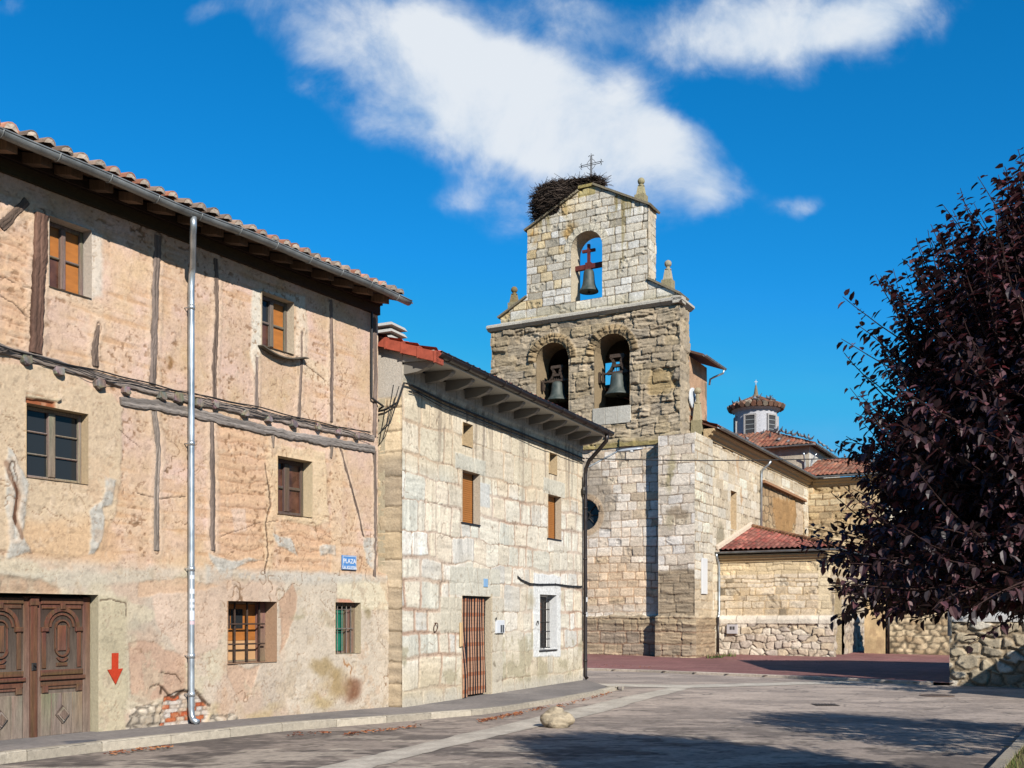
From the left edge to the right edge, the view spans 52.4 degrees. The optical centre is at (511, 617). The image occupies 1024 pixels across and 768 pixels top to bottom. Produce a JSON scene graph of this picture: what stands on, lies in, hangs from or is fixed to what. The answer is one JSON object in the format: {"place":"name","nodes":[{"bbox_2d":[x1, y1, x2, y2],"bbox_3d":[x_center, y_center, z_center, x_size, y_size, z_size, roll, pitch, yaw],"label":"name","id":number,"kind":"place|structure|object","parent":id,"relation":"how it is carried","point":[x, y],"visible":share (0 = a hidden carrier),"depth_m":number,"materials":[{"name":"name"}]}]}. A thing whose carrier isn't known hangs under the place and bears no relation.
{"place":"outdoors","nodes":[
{"label":"outdoors","id":0,"kind":"place"},
{"bbox_2d":[0,679,614,752],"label":"pavement","id":1,"kind":"structure","parent":0,"point":[475,701],"depth_m":16.65,"materials":[{"name":"concrete"}]},
{"bbox_2d":[0,122,412,739],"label":"earth house","id":2,"kind":"structure","parent":1,"relation":"on","point":[170,534],"depth_m":14.78,"materials":[{"name":"paint"}]},
{"bbox_2d":[0,596,28,739],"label":"door leaf","id":3,"kind":"structure","parent":2,"relation":"in","point":[14,610],"depth_m":12.91,"materials":[{"name":"brown wood"}]},
{"bbox_2d":[27,405,80,483],"bbox_3d":[-5.912,-2.200,13.345,0.072,0.920,0.870,0,0,32],"label":"window","id":4,"kind":"structure","parent":2,"relation":"in","point":[53,437],"depth_m":13.34,"materials":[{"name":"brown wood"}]},
{"bbox_2d":[28,596,89,737],"bbox_3d":[-5.822,0.630,13.433,0.150,1.800,0.886,0,0,32],"label":"door leaf","id":5,"kind":"structure","parent":2,"relation":"in","point":[59,627],"depth_m":13.42,"materials":[{"name":"wood"}]},
{"bbox_2d":[49,221,82,294],"bbox_3d":[-5.841,-4.635,13.514,0.072,0.890,0.610,0,0,32],"label":"window","id":6,"kind":"structure","parent":2,"relation":"in","point":[65,244],"depth_m":13.52,"materials":[{"name":"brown wood"}]},
{"bbox_2d":[108,653,122,683],"bbox_3d":[-5.324,0.686,13.973,0.014,0.420,0.236,0,0,32],"label":"arrow sign","id":7,"kind":"object","parent":2,"relation":"attached to","point":[114,672],"visible":1,"depth_m":13.97,"materials":[{"name":"red paint"}]},
{"bbox_2d":[228,601,264,662],"bbox_3d":[-4.208,0.225,16.208,0.190,0.950,1.010,0,0,32],"label":"window","id":8,"kind":"structure","parent":2,"relation":"in","point":[246,622],"depth_m":16.33,"materials":[{"name":"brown wood"}]},
{"bbox_2d":[262,295,286,351],"bbox_3d":[-3.853,-4.670,16.616,0.072,0.840,0.700,0,0,32],"label":"window","id":9,"kind":"structure","parent":2,"relation":"in","point":[274,312],"depth_m":16.71,"materials":[{"name":"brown wood"}]},
{"bbox_2d":[278,458,302,515],"bbox_3d":[-3.689,-2.110,16.969,0.072,0.920,0.790,0,0,32],"label":"window","id":10,"kind":"structure","parent":2,"relation":"in","point":[290,473],"depth_m":17.07,"materials":[{"name":"brown wood"}]},
{"bbox_2d":[0,312,584,461],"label":"cable bundle","id":11,"kind":"object","parent":2,"relation":"attached to","point":[380,409],"visible":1,"depth_m":18.39,"materials":[{"name":"black rubber"}]},
{"bbox_2d":[336,602,354,653],"bbox_3d":[-2.952,0.180,18.005,0.150,0.880,0.670,0,0,32],"label":"window","id":12,"kind":"structure","parent":2,"relation":"in","point":[345,616],"depth_m":18.12,"materials":[{"name":"wood"}]},
{"bbox_2d":[341,555,356,569],"bbox_3d":[-2.805,-0.946,17.958,0.028,0.245,0.372,0,0,32],"label":"street sign","id":13,"kind":"object","parent":2,"relation":"attached to","point":[348,562],"visible":1,"depth_m":17.92,"materials":[{"name":"blue metal"}]},
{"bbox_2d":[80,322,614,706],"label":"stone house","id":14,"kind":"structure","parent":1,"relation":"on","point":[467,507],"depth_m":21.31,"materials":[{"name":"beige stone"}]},
{"bbox_2d":[459,596,485,697],"bbox_3d":[-0.870,0.630,21.356,0.365,2.140,1.380,0,0,25],"label":"door","id":15,"kind":"structure","parent":14,"relation":"in","point":[472,627],"depth_m":21.35,"materials":[{"name":"brown wood"}]},
{"bbox_2d":[484,579,487,586],"bbox_3d":[-0.546,-0.723,21.722,0.015,0.170,0.179,0,0,25],"label":"number plate","id":16,"kind":"object","parent":14,"relation":"attached to","point":[485,582],"visible":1,"depth_m":21.71,"materials":[{"name":"blue ceramic"}]},
{"bbox_2d":[495,617,504,632],"bbox_3d":[-0.266,0.164,22.265,0.064,0.340,0.418,0,0,24],"label":"meter box","id":17,"kind":"object","parent":14,"relation":"attached to","point":[499,626],"visible":1,"depth_m":22.21,"materials":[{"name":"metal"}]},
{"bbox_2d":[539,595,557,651],"bbox_3d":[0.751,0.127,24.710,0.290,1.335,1.030,0,0,25],"label":"window","id":18,"kind":"structure","parent":14,"relation":"in","point":[544,599],"depth_m":24.71,"materials":[{"name":"white paint"}]},
{"bbox_2d":[517,477,582,640],"bbox_3d":[0.971,-1.500,24.877,0.026,4.200,3.917,0,0,25],"label":"wall cable","id":19,"kind":"object","parent":14,"relation":"attached to","point":[520,579],"depth_m":26.63,"materials":[{"name":"black rubber"}]},
{"bbox_2d":[581,473,586,494],"bbox_3d":[1.830,-3.412,26.573,0.140,0.584,0.140,0,0,-39],"label":"wall insulator","id":20,"kind":"object","parent":14,"relation":"attached to","point":[583,490],"depth_m":26.54,"materials":[{"name":"metal"}]},
{"bbox_2d":[583,447,642,468],"bbox_3d":[2.584,-4.068,26.603,1.520,0.538,0.200,0,0,4],"label":"street lamp","id":21,"kind":"object","parent":14,"relation":"attached to","point":[630,450],"visible":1,"depth_m":26.58,"materials":[{"name":"metal"}]},
{"bbox_2d":[586,457,846,460],"bbox_3d":[6.677,-4.034,26.154,9.639,0.172,0.080,0,0,7],"label":"overhead cable","id":22,"kind":"object","parent":14,"relation":"attached to","point":[719,460],"visible":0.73,"depth_m":26.30,"materials":[{"name":"black rubber"}]},
{"bbox_2d":[0,670,1023,767],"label":"road","id":23,"kind":"structure","parent":0,"point":[877,725],"depth_m":14.25,"materials":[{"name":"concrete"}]},
{"bbox_2d":[0,686,623,763],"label":"kerb","id":24,"kind":"structure","parent":23,"relation":"on","point":[11,756],"depth_m":14.41,"materials":[{"name":"concrete"}]},
{"bbox_2d":[103,658,821,754],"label":"fallen leaves","id":25,"kind":"object","parent":23,"relation":"on","point":[482,720],"visible":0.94,"depth_m":15.24,"materials":[{"name":"brown plant"}]},
{"bbox_2d":[317,688,687,767],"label":"drain channel","id":26,"kind":"object","parent":23,"relation":"on","point":[382,758],"visible":0.91,"depth_m":14.32,"materials":[{"name":"concrete"}]},
{"bbox_2d":[540,706,574,727],"bbox_3d":[0.683,1.500,15.624,0.528,0.336,0.404,0,0,0],"label":"stone lump","id":27,"kind":"object","parent":23,"relation":"on","point":[554,717],"visible":0.92,"depth_m":15.52,"materials":[{"name":"beige stone"}]},
{"bbox_2d":[582,668,933,684],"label":"kerb","id":28,"kind":"structure","parent":23,"relation":"on","point":[788,676],"depth_m":28.77,"materials":[{"name":"concrete"}]},
{"bbox_2d":[601,681,948,687],"bbox_3d":[6.394,1.664,25.980,9.090,0.014,1.962,0,0,-8],"label":"drain channel","id":29,"kind":"object","parent":23,"relation":"on","point":[726,685],"visible":0.8,"depth_m":25.90,"materials":[{"name":"concrete"}]},
{"bbox_2d":[812,703,840,705],"bbox_3d":[6.078,1.705,20.197,0.460,0.044,0.440,0,0,0],"label":"drain grate","id":30,"kind":"object","parent":23,"relation":"on","point":[824,704],"visible":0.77,"depth_m":20.16,"materials":[{"name":"metal"}]},
{"bbox_2d":[919,694,954,696],"bbox_3d":[9.171,1.694,22.478,0.720,0.049,0.720,0,0,0],"label":"manhole cover","id":31,"kind":"object","parent":23,"relation":"on","point":[935,695],"visible":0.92,"depth_m":22.39,"materials":[{"name":"metal"}]},
{"bbox_2d":[989,732,1023,767],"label":"kerb","id":32,"kind":"structure","parent":23,"relation":"on","point":[1002,758],"depth_m":11.55,"materials":[{"name":"concrete"}]},
{"bbox_2d":[0,0,1023,579],"label":"sky","id":33,"kind":"structure","parent":0,"point":[790,155],"materials":[{"name":"blue"}]},
{"bbox_2d":[582,648,949,682],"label":"church pavement","id":34,"kind":"structure","parent":0,"point":[909,667],"depth_m":35.58,"materials":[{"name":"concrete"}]},
{"bbox_2d":[486,155,911,657],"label":"church","id":35,"kind":"structure","parent":34,"relation":"on","point":[657,531],"depth_m":43.73,"materials":[{"name":"stone"}]},
{"bbox_2d":[540,365,568,402],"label":"bell","id":36,"kind":"object","parent":35,"relation":"hanging from","point":[557,394],"visible":0.96,"depth_m":45.33,"materials":[{"name":"grey metal"}]},
{"bbox_2d":[527,171,611,222],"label":"stork nest","id":37,"kind":"object","parent":35,"relation":"on","point":[548,196],"visible":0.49,"depth_m":44.95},
{"bbox_2d":[575,244,601,294],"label":"bell","id":38,"kind":"object","parent":35,"relation":"hanging from","point":[588,287],"visible":0.99,"depth_m":44.72,"materials":[{"name":"grey metal"}]},
{"bbox_2d":[587,501,598,529],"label":"round window","id":39,"kind":"structure","parent":35,"relation":"in","point":[592,510],"depth_m":44.52,"materials":[{"name":"black glass"}]},
{"bbox_2d":[599,353,629,397],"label":"bell","id":40,"kind":"object","parent":35,"relation":"hanging from","point":[617,388],"visible":0.98,"depth_m":43.94,"materials":[{"name":"grey metal"}]},
{"bbox_2d":[701,558,707,593],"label":"notice board","id":41,"kind":"object","parent":35,"relation":"attached to","point":[704,575],"visible":1,"depth_m":42.28,"materials":[{"name":"white paper"}]},
{"bbox_2d":[727,624,737,633],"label":"meter box","id":42,"kind":"object","parent":35,"relation":"attached to","point":[732,628],"visible":1,"depth_m":43.85,"materials":[{"name":"white plastic"}]},
{"bbox_2d":[705,652,735,658],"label":"weeds","id":43,"kind":"object","parent":34,"relation":"on","point":[719,656],"visible":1,"depth_m":41.56,"materials":[{"name":"green plant"}]},
{"bbox_2d":[863,588,949,654],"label":"rubble wall","id":44,"kind":"structure","parent":34,"relation":"on","point":[904,636],"depth_m":44.16,"materials":[{"name":"stone"}]},
{"bbox_2d":[947,562,1023,687],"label":"stone wall","id":45,"kind":"structure","parent":34,"relation":"on","point":[991,661],"depth_m":25.21,"materials":[{"name":"stone"}]},
{"bbox_2d":[1001,736,1023,767],"bbox_3d":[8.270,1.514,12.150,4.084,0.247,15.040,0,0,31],"label":"grass","id":46,"kind":"structure","parent":0,"point":[1012,761],"depth_m":10.96,"materials":[{"name":"green plant"}]},
{"bbox_2d":[794,147,1023,653],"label":"plum tree","id":47,"kind":"object","parent":46,"relation":"on","point":[955,471],"visible":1,"depth_m":6.48,"materials":[{"name":"purple plant"}]}
]}

